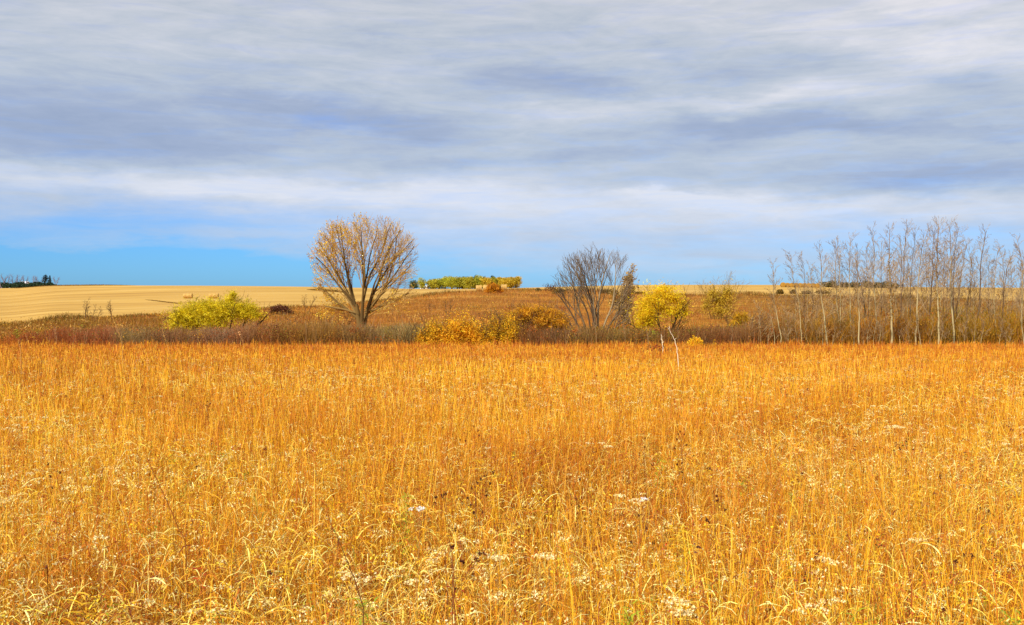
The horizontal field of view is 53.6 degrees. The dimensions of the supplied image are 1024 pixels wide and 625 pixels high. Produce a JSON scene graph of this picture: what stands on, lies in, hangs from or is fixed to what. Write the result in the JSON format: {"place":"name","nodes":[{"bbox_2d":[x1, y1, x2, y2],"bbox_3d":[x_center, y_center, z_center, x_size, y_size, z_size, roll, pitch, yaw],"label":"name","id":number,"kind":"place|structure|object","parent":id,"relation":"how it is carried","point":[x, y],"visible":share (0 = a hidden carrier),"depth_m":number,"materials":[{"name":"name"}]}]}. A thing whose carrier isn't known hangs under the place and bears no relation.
{"place":"outdoors","nodes":[
{"label":"outdoors","id":0,"kind":"place"},
{"bbox_2d":[0,285,1023,322],"bbox_3d":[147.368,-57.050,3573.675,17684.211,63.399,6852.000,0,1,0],"label":"stubble field","id":1,"kind":"structure","parent":0,"point":[35,303],"depth_m":302.86,"materials":[{"name":"beige plant"}]},
{"bbox_2d":[425,278,439,288],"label":"belt tree","id":2,"kind":"object","parent":1,"relation":"on","point":[432,284],"visible":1,"depth_m":503.21,"materials":[{"name":"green plant"}]},
{"bbox_2d":[443,276,458,288],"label":"belt tree","id":3,"kind":"object","parent":1,"relation":"on","point":[450,282],"visible":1,"depth_m":503.21,"materials":[{"name":"green plant"}]},
{"bbox_2d":[462,276,476,288],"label":"belt tree","id":4,"kind":"object","parent":1,"relation":"on","point":[469,281],"visible":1,"depth_m":504.02,"materials":[{"name":"green plant"}]},
{"bbox_2d":[5,288,1013,324],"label":"field margin weeds","id":5,"kind":"object","parent":1,"relation":"on","point":[433,294],"visible":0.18,"depth_m":207.94,"materials":[{"name":"brown plant"}]},
{"bbox_2d":[0,336,1023,624],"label":"prairie ground","id":6,"kind":"structure","parent":0,"point":[437,584],"depth_m":8.10,"materials":[{"name":"yellow plant"}]},
{"bbox_2d":[21,489,49,588],"bbox_3d":[-3.005,1.682,6.376,0.202,1.165,0.213,0,1,0],"label":"leafy forb","id":7,"kind":"object","parent":6,"relation":"on","point":[38,491],"visible":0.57,"depth_m":6.36,"materials":[{"name":"yellow plant"}]},
{"bbox_2d":[62,592,104,624],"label":"leafy forb","id":8,"kind":"object","parent":6,"relation":"on","point":[74,623],"visible":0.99,"depth_m":3.88,"materials":[{"name":"yellow plant"}]},
{"bbox_2d":[93,535,109,623],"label":"dried flower","id":9,"kind":"object","parent":6,"relation":"on","point":[95,537],"visible":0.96,"depth_m":5.25,"materials":[{"name":"beige plant"}]},
{"bbox_2d":[99,456,131,613],"bbox_3d":[-2.198,1.547,5.639,0.190,1.508,0.009,0,1,0],"label":"brown stalk","id":10,"kind":"object","parent":6,"relation":"on","point":[128,529],"visible":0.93,"depth_m":5.63,"materials":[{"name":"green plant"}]},
{"bbox_2d":[146,456,187,622],"bbox_3d":[-1.773,1.514,5.237,0.222,1.556,0.011,0,1,0],"label":"brown stalk","id":11,"kind":"object","parent":6,"relation":"on","point":[179,531],"visible":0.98,"depth_m":5.23,"materials":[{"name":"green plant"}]},
{"bbox_2d":[162,445,181,529],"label":"leafy forb","id":12,"kind":"object","parent":6,"relation":"on","point":[173,470],"visible":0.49,"depth_m":8.66,"materials":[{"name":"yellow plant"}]},
{"bbox_2d":[179,449,197,572],"bbox_3d":[-2.745,1.735,8.646,0.262,1.143,0.222,0,1,0],"label":"leafy forb","id":13,"kind":"object","parent":6,"relation":"on","point":[189,472],"visible":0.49,"depth_m":8.65,"materials":[{"name":"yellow plant"}]},
{"bbox_2d":[217,450,238,539],"bbox_3d":[-2.356,1.718,8.474,0.276,1.171,0.237,0,1,0],"label":"leafy forb","id":14,"kind":"object","parent":6,"relation":"on","point":[234,465],"visible":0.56,"depth_m":8.46,"materials":[{"name":"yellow plant"}]},
{"bbox_2d":[316,457,335,558],"bbox_3d":[-1.434,1.706,7.890,0.219,1.173,0.208,0,1,0],"label":"leafy forb","id":15,"kind":"object","parent":6,"relation":"on","point":[326,473],"visible":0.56,"depth_m":7.88,"materials":[{"name":"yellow plant"}]},
{"bbox_2d":[328,515,363,624],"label":"brown stalk","id":16,"kind":"object","parent":6,"relation":"on","point":[351,572],"visible":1,"depth_m":4.03,"materials":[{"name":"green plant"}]},
{"bbox_2d":[341,572,362,624],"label":"dried flower","id":17,"kind":"object","parent":6,"relation":"on","point":[348,574],"visible":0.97,"depth_m":4.20,"materials":[{"name":"beige plant"}]},
{"bbox_2d":[346,593,389,624],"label":"leafy forb","id":18,"kind":"object","parent":6,"relation":"on","point":[365,614],"visible":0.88,"depth_m":4.17,"materials":[{"name":"yellow plant"}]},
{"bbox_2d":[392,493,426,624],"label":"leafy forb","id":19,"kind":"object","parent":6,"relation":"on","point":[402,497],"visible":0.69,"depth_m":6.65,"materials":[{"name":"yellow plant"}]},
{"bbox_2d":[408,506,424,624],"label":"dried flower","id":20,"kind":"object","parent":6,"relation":"on","point":[421,509],"visible":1,"depth_m":5.68,"materials":[{"name":"beige plant"}]},
{"bbox_2d":[404,578,428,622],"bbox_3d":[-0.389,1.652,4.129,0.103,1.145,0.056,-1,2,-28],"label":"dried flower","id":21,"kind":"object","parent":6,"relation":"on","point":[415,580],"visible":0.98,"depth_m":4.11,"materials":[{"name":"beige plant"}]},
{"bbox_2d":[433,491,455,567],"bbox_3d":[-0.380,1.651,5.900,0.134,1.214,0.102,1,2,30],"label":"seedhead plant","id":22,"kind":"object","parent":6,"relation":"on","point":[443,495],"visible":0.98,"depth_m":5.89,"materials":[{"name":"brown plant"}]},
{"bbox_2d":[451,550,455,624],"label":"brown stalk","id":23,"kind":"object","parent":6,"relation":"on","point":[453,591],"visible":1,"depth_m":3.93,"materials":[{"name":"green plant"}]},
{"bbox_2d":[452,550,485,624],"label":"seedhead plant","id":24,"kind":"object","parent":6,"relation":"on","point":[475,558],"visible":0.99,"depth_m":4.18,"materials":[{"name":"brown plant"}]},
{"bbox_2d":[459,538,478,622],"bbox_3d":[-0.205,1.655,4.837,0.095,1.164,0.077,-1,2,-26],"label":"dried flower","id":25,"kind":"object","parent":6,"relation":"on","point":[465,539],"visible":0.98,"depth_m":4.82,"materials":[{"name":"beige plant"}]},
{"bbox_2d":[470,458,490,535],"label":"leafy forb","id":26,"kind":"object","parent":6,"relation":"on","point":[479,484],"visible":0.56,"depth_m":7.88,"materials":[{"name":"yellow plant"}]},
{"bbox_2d":[490,555,506,624],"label":"dried flower","id":27,"kind":"object","parent":6,"relation":"on","point":[496,558],"visible":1,"depth_m":4.59,"materials":[{"name":"beige plant"}]},
{"bbox_2d":[531,447,551,580],"bbox_3d":[0.254,1.717,8.475,0.238,1.172,0.252,1,2,34],"label":"leafy forb","id":28,"kind":"object","parent":6,"relation":"on","point":[543,467],"visible":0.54,"depth_m":8.46,"materials":[{"name":"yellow plant"}]},
{"bbox_2d":[614,600,643,624],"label":"leafy forb","id":29,"kind":"object","parent":6,"relation":"on","point":[625,612],"visible":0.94,"depth_m":4.03,"materials":[{"name":"yellow plant"}]},
{"bbox_2d":[661,593,689,624],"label":"dried flower","id":30,"kind":"object","parent":6,"relation":"on","point":[681,600],"visible":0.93,"depth_m":3.77,"materials":[{"name":"beige plant"}]},
{"bbox_2d":[658,523,698,624],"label":"leafy forb","id":31,"kind":"object","parent":6,"relation":"on","point":[678,564],"visible":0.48,"depth_m":5.26,"materials":[{"name":"yellow plant"}]},
{"bbox_2d":[666,598,697,624],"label":"dried flower","id":32,"kind":"object","parent":6,"relation":"on","point":[680,609],"visible":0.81,"depth_m":3.74,"materials":[{"name":"beige plant"}]},
{"bbox_2d":[673,530,710,624],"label":"leafy forb","id":33,"kind":"object","parent":6,"relation":"on","point":[683,543],"visible":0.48,"depth_m":5.06,"materials":[{"name":"yellow plant"}]},
{"bbox_2d":[680,335,714,345],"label":"edge bush","id":34,"kind":"object","parent":6,"relation":"on","point":[696,340],"visible":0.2,"depth_m":79.08,"materials":[{"name":"orange plant"}]},
{"bbox_2d":[781,459,801,576],"bbox_3d":[2.128,1.703,7.730,0.213,1.173,0.263,0,1,0],"label":"leafy forb","id":35,"kind":"object","parent":6,"relation":"on","point":[790,485],"visible":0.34,"depth_m":7.72,"materials":[{"name":"brown plant"}]},
{"bbox_2d":[786,480,815,566],"bbox_3d":[1.945,1.697,6.841,0.252,1.153,0.213,0,1,0],"label":"leafy forb","id":36,"kind":"object","parent":6,"relation":"on","point":[802,513],"visible":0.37,"depth_m":6.82,"materials":[{"name":"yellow plant"}]},
{"bbox_2d":[811,556,833,621],"bbox_3d":[1.478,1.699,4.837,0.096,1.076,0.092,-1,2,-29],"label":"dried flower","id":37,"kind":"object","parent":6,"relation":"on","point":[823,559],"visible":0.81,"depth_m":4.82,"materials":[{"name":"beige plant"}]},
{"bbox_2d":[817,592,845,624],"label":"dried flower","id":38,"kind":"object","parent":6,"relation":"on","point":[833,599],"visible":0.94,"depth_m":4.03,"materials":[{"name":"beige plant"}]},
{"bbox_2d":[905,477,931,567],"bbox_3d":[2.724,1.693,6.791,0.260,1.161,0.245,1,2,32],"label":"leafy forb","id":39,"kind":"object","parent":6,"relation":"on","point":[915,510],"visible":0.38,"depth_m":6.81,"materials":[{"name":"orange plant"}]},
{"bbox_2d":[942,553,973,624],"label":"seedhead plant","id":40,"kind":"object","parent":6,"relation":"on","point":[972,556],"visible":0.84,"depth_m":4.18,"materials":[{"name":"brown plant"}]},
{"bbox_2d":[1006,461,1022,556],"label":"leafy forb","id":41,"kind":"object","parent":6,"relation":"on","point":[1013,488],"visible":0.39,"depth_m":7.52,"materials":[{"name":"orange plant"}]},
{"bbox_2d":[0,0,1023,288],"label":"sky","id":42,"kind":"structure","parent":0,"point":[143,142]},
{"bbox_2d":[0,287,1023,338],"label":"brown hillside","id":43,"kind":"structure","parent":0,"point":[536,302],"depth_m":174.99,"materials":[{"name":"brown plant"}]},
{"bbox_2d":[0,316,128,347],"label":"brush thicket","id":44,"kind":"object","parent":43,"relation":"on","point":[80,336],"visible":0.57,"depth_m":88.75,"materials":[{"name":"brown plant"}]},
{"bbox_2d":[103,317,197,345],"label":"brush thicket","id":45,"kind":"object","parent":43,"relation":"on","point":[138,334],"visible":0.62,"depth_m":88.74,"materials":[{"name":"brown plant"}]},
{"bbox_2d":[152,289,281,331],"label":"shrub","id":46,"kind":"object","parent":43,"relation":"on","point":[198,314],"visible":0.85,"depth_m":105.26,"materials":[{"name":"yellow plant"}]},
{"bbox_2d":[168,319,274,346],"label":"brush thicket","id":47,"kind":"object","parent":43,"relation":"on","point":[219,335],"visible":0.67,"depth_m":88.50,"materials":[{"name":"brown plant"}]},
{"bbox_2d":[269,303,294,314],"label":"hillside shrub","id":48,"kind":"object","parent":43,"relation":"on","point":[277,308],"visible":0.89,"depth_m":162.33,"materials":[{"name":"brown plant"}]},
{"bbox_2d":[253,312,425,346],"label":"brush thicket","id":49,"kind":"object","parent":43,"relation":"on","point":[305,332],"visible":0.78,"depth_m":88.27,"materials":[{"name":"brown plant"}]},
{"bbox_2d":[307,212,419,326],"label":"cottonwood tree","id":50,"kind":"object","parent":43,"relation":"on","point":[357,314],"visible":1,"depth_m":104.77,"materials":[{"name":"brown plant"}]},
{"bbox_2d":[390,312,478,345],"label":"golden shrub","id":51,"kind":"object","parent":43,"relation":"on","point":[429,330],"visible":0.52,"depth_m":88.39,"materials":[{"name":"yellow plant"}]},
{"bbox_2d":[422,305,508,347],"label":"golden shrub","id":52,"kind":"object","parent":43,"relation":"on","point":[469,336],"visible":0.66,"depth_m":87.84,"materials":[{"name":"orange plant"}]},
{"bbox_2d":[410,318,520,343],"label":"brush thicket","id":53,"kind":"object","parent":43,"relation":"on","point":[420,326],"visible":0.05,"depth_m":93.41,"materials":[{"name":"plant"}]},
{"bbox_2d":[484,282,503,292],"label":"hillside shrub","id":54,"kind":"object","parent":43,"relation":"on","point":[493,287],"visible":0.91,"depth_m":226.34,"materials":[{"name":"orange plant"}]},
{"bbox_2d":[471,305,538,345],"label":"golden shrub","id":55,"kind":"object","parent":43,"relation":"on","point":[505,332],"visible":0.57,"depth_m":89.02,"materials":[{"name":"yellow plant"}]},
{"bbox_2d":[484,297,583,333],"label":"rusty willow shrub","id":56,"kind":"object","parent":43,"relation":"on","point":[556,318],"visible":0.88,"depth_m":91.55,"materials":[{"name":"orange plant"}]},
{"bbox_2d":[511,320,583,345],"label":"brush thicket","id":57,"kind":"object","parent":43,"relation":"on","point":[550,336],"visible":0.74,"depth_m":88.55,"materials":[{"name":"brown plant"}]},
{"bbox_2d":[552,241,638,330],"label":"bare tree","id":58,"kind":"object","parent":43,"relation":"on","point":[581,276],"visible":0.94,"depth_m":102.57,"materials":[{"name":"grey plant"}]},
{"bbox_2d":[556,321,676,345],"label":"brush thicket","id":59,"kind":"object","parent":43,"relation":"on","point":[599,334],"visible":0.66,"depth_m":88.48,"materials":[{"name":"brown plant"}]},
{"bbox_2d":[607,263,640,324],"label":"vine hung tree","id":60,"kind":"object","parent":43,"relation":"on","point":[627,296],"visible":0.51,"depth_m":137.90,"materials":[{"name":"brown plant"}]},
{"bbox_2d":[621,279,695,332],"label":"yellow tree","id":61,"kind":"object","parent":43,"relation":"on","point":[646,317],"visible":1,"depth_m":91.40,"materials":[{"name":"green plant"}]},
{"bbox_2d":[667,315,769,345],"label":"brush thicket","id":62,"kind":"object","parent":43,"relation":"on","point":[727,334],"visible":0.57,"depth_m":88.55,"materials":[{"name":"brown plant"}]},
{"bbox_2d":[696,270,751,318],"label":"feathery tree","id":63,"kind":"object","parent":43,"relation":"on","point":[718,302],"visible":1,"depth_m":149.66,"materials":[{"name":"yellow plant"}]},
{"bbox_2d":[718,308,771,328],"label":"olive bush","id":64,"kind":"object","parent":43,"relation":"on","point":[737,317],"visible":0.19,"depth_m":100.78,"materials":[{"name":"yellow plant"}]},
{"bbox_2d":[764,258,782,341],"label":"aspen tree","id":65,"kind":"object","parent":43,"relation":"on","point":[773,295],"visible":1,"depth_m":89.02,"materials":[{"name":"grey plant"}]},
{"bbox_2d":[784,250,807,341],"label":"aspen tree","id":66,"kind":"object","parent":43,"relation":"on","point":[795,285],"visible":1,"depth_m":89.86,"materials":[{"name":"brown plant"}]},
{"bbox_2d":[791,252,820,327],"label":"aspen tree","id":67,"kind":"object","parent":43,"relation":"on","point":[804,288],"visible":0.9,"depth_m":92.03,"materials":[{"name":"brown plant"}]},
{"bbox_2d":[804,262,820,322],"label":"aspen tree","id":68,"kind":"object","parent":43,"relation":"on","point":[812,290],"visible":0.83,"depth_m":94.89,"materials":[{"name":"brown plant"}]},
{"bbox_2d":[811,239,842,341],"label":"aspen tree","id":69,"kind":"object","parent":43,"relation":"on","point":[821,296],"visible":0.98,"depth_m":88.97,"materials":[{"name":"grey plant"}]},
{"bbox_2d":[743,301,923,323],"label":"brush thicket","id":70,"kind":"object","parent":43,"relation":"on","point":[809,314],"visible":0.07,"depth_m":104.61,"materials":[{"name":"brown plant"}]},
{"bbox_2d":[822,235,847,320],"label":"aspen tree","id":71,"kind":"object","parent":43,"relation":"on","point":[835,266],"visible":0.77,"depth_m":93.00,"materials":[{"name":"grey plant"}]},
{"bbox_2d":[827,240,852,339],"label":"aspen tree","id":72,"kind":"object","parent":43,"relation":"on","point":[840,295],"visible":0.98,"depth_m":90.80,"materials":[{"name":"grey plant"}]},
{"bbox_2d":[755,306,928,346],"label":"brush thicket","id":73,"kind":"object","parent":43,"relation":"on","point":[812,335],"visible":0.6,"depth_m":90.76,"materials":[{"name":"brown plant"}]},
{"bbox_2d":[829,232,868,339],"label":"aspen tree","id":74,"kind":"object","parent":43,"relation":"on","point":[844,257],"visible":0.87,"depth_m":91.77,"materials":[{"name":"grey plant"}]},
{"bbox_2d":[847,253,870,344],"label":"aspen tree","id":75,"kind":"object","parent":43,"relation":"on","point":[857,278],"visible":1,"depth_m":88.04,"materials":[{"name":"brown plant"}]},
{"bbox_2d":[850,243,873,317],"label":"aspen tree","id":76,"kind":"object","parent":43,"relation":"on","point":[861,284],"visible":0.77,"depth_m":95.94,"materials":[{"name":"grey plant"}]},
{"bbox_2d":[858,243,882,319],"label":"aspen tree","id":77,"kind":"object","parent":43,"relation":"on","point":[871,273],"visible":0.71,"depth_m":97.77,"materials":[{"name":"grey plant"}]},
{"bbox_2d":[858,223,895,340],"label":"aspen tree","id":78,"kind":"object","parent":43,"relation":"on","point":[871,264],"visible":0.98,"depth_m":91.00,"materials":[{"name":"grey plant"}]},
{"bbox_2d":[867,238,891,315],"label":"aspen tree","id":79,"kind":"object","parent":43,"relation":"on","point":[881,256],"visible":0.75,"depth_m":98.87,"materials":[{"name":"grey plant"}]},
{"bbox_2d":[875,292,893,340],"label":"aspen sapling","id":80,"kind":"object","parent":43,"relation":"on","point":[886,321],"visible":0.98,"depth_m":87.90,"materials":[{"name":"brown plant"}]},
{"bbox_2d":[878,223,910,342],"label":"aspen tree","id":81,"kind":"object","parent":43,"relation":"on","point":[889,281],"visible":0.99,"depth_m":87.98,"materials":[{"name":"grey plant"}]},
{"bbox_2d":[888,221,914,317],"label":"aspen tree","id":82,"kind":"object","parent":43,"relation":"on","point":[907,231],"visible":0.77,"depth_m":97.05,"materials":[{"name":"grey plant"}]},
{"bbox_2d":[887,234,915,318],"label":"aspen tree","id":83,"kind":"object","parent":43,"relation":"on","point":[903,275],"visible":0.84,"depth_m":94.79,"materials":[{"name":"grey plant"}]},
{"bbox_2d":[895,223,928,316],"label":"aspen tree","id":84,"kind":"object","parent":43,"relation":"on","point":[915,268],"visible":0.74,"depth_m":97.93,"materials":[{"name":"grey plant"}]},
{"bbox_2d":[902,221,936,344],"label":"aspen tree","id":85,"kind":"object","parent":43,"relation":"on","point":[918,287],"visible":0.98,"depth_m":89.78,"materials":[{"name":"grey plant"}]},
{"bbox_2d":[915,236,939,313],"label":"aspen tree","id":86,"kind":"object","parent":43,"relation":"on","point":[926,279],"visible":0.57,"depth_m":99.03,"materials":[{"name":"grey plant"}]},
{"bbox_2d":[916,223,948,324],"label":"aspen tree","id":87,"kind":"object","parent":43,"relation":"on","point":[931,282],"visible":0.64,"depth_m":93.06,"materials":[{"name":"grey plant"}]},
{"bbox_2d":[924,217,952,343],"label":"aspen tree","id":88,"kind":"object","parent":43,"relation":"on","point":[937,285],"visible":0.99,"depth_m":88.94,"materials":[{"name":"grey plant"}]},
{"bbox_2d":[932,241,956,316],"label":"aspen tree","id":89,"kind":"object","parent":43,"relation":"on","point":[944,280],"visible":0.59,"depth_m":98.90,"materials":[{"name":"grey plant"}]},
{"bbox_2d":[928,215,965,343],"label":"aspen tree","id":90,"kind":"object","parent":43,"relation":"on","point":[951,258],"visible":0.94,"depth_m":89.88,"materials":[{"name":"grey plant"}]},
{"bbox_2d":[938,220,976,338],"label":"aspen tree","id":91,"kind":"object","parent":43,"relation":"on","point":[952,276],"visible":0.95,"depth_m":90.28,"materials":[{"name":"grey plant"}]},
{"bbox_2d":[894,295,1023,320],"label":"brush thicket","id":92,"kind":"object","parent":43,"relation":"on","point":[958,312],"visible":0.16,"depth_m":104.85,"materials":[{"name":"brown plant"}]},
{"bbox_2d":[896,301,1023,345],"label":"brush thicket","id":93,"kind":"object","parent":43,"relation":"on","point":[1013,316],"visible":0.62,"depth_m":90.69,"materials":[{"name":"brown plant"}]},
{"bbox_2d":[943,239,977,319],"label":"aspen tree","id":94,"kind":"object","parent":43,"relation":"on","point":[959,285],"visible":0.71,"depth_m":95.66,"materials":[{"name":"grey plant"}]},
{"bbox_2d":[958,236,987,312],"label":"slender aspen","id":95,"kind":"object","parent":43,"relation":"on","point":[972,268],"visible":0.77,"depth_m":98.38,"materials":[{"name":"grey plant"}]},
{"bbox_2d":[963,248,984,310],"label":"aspen tree","id":96,"kind":"object","parent":43,"relation":"on","point":[970,257],"visible":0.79,"depth_m":97.80,"materials":[{"name":"grey plant"}]},
{"bbox_2d":[962,224,995,317],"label":"aspen tree","id":97,"kind":"object","parent":43,"relation":"on","point":[980,281],"visible":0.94,"depth_m":93.84,"materials":[{"name":"grey plant"}]},
{"bbox_2d":[981,254,1001,315],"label":"aspen tree","id":98,"kind":"object","parent":43,"relation":"on","point":[990,286],"visible":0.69,"depth_m":97.82,"materials":[{"name":"grey plant"}]},
{"bbox_2d":[981,245,1011,337],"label":"aspen tree","id":99,"kind":"object","parent":43,"relation":"on","point":[993,287],"visible":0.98,"depth_m":91.02,"materials":[{"name":"grey plant"}]},
{"bbox_2d":[993,239,1011,313],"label":"slender aspen","id":100,"kind":"object","parent":43,"relation":"on","point":[999,274],"visible":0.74,"depth_m":102.44,"materials":[{"name":"grey plant"}]},
{"bbox_2d":[998,249,1020,339],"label":"aspen tree","id":101,"kind":"object","parent":43,"relation":"on","point":[1003,284],"visible":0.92,"depth_m":91.93,"materials":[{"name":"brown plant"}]},
{"bbox_2d":[1002,258,1020,314],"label":"aspen tree","id":102,"kind":"object","parent":43,"relation":"on","point":[1014,280],"visible":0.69,"depth_m":96.95,"materials":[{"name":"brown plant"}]},
{"bbox_2d":[1007,232,1023,336],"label":"aspen tree","id":103,"kind":"object","parent":43,"relation":"on","point":[1016,245],"visible":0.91,"depth_m":90.88,"materials":[{"name":"grey plant"}]},
{"bbox_2d":[1014,260,1023,344],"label":"aspen tree","id":104,"kind":"object","parent":43,"relation":"on","point":[1021,308],"visible":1,"depth_m":87.30,"materials":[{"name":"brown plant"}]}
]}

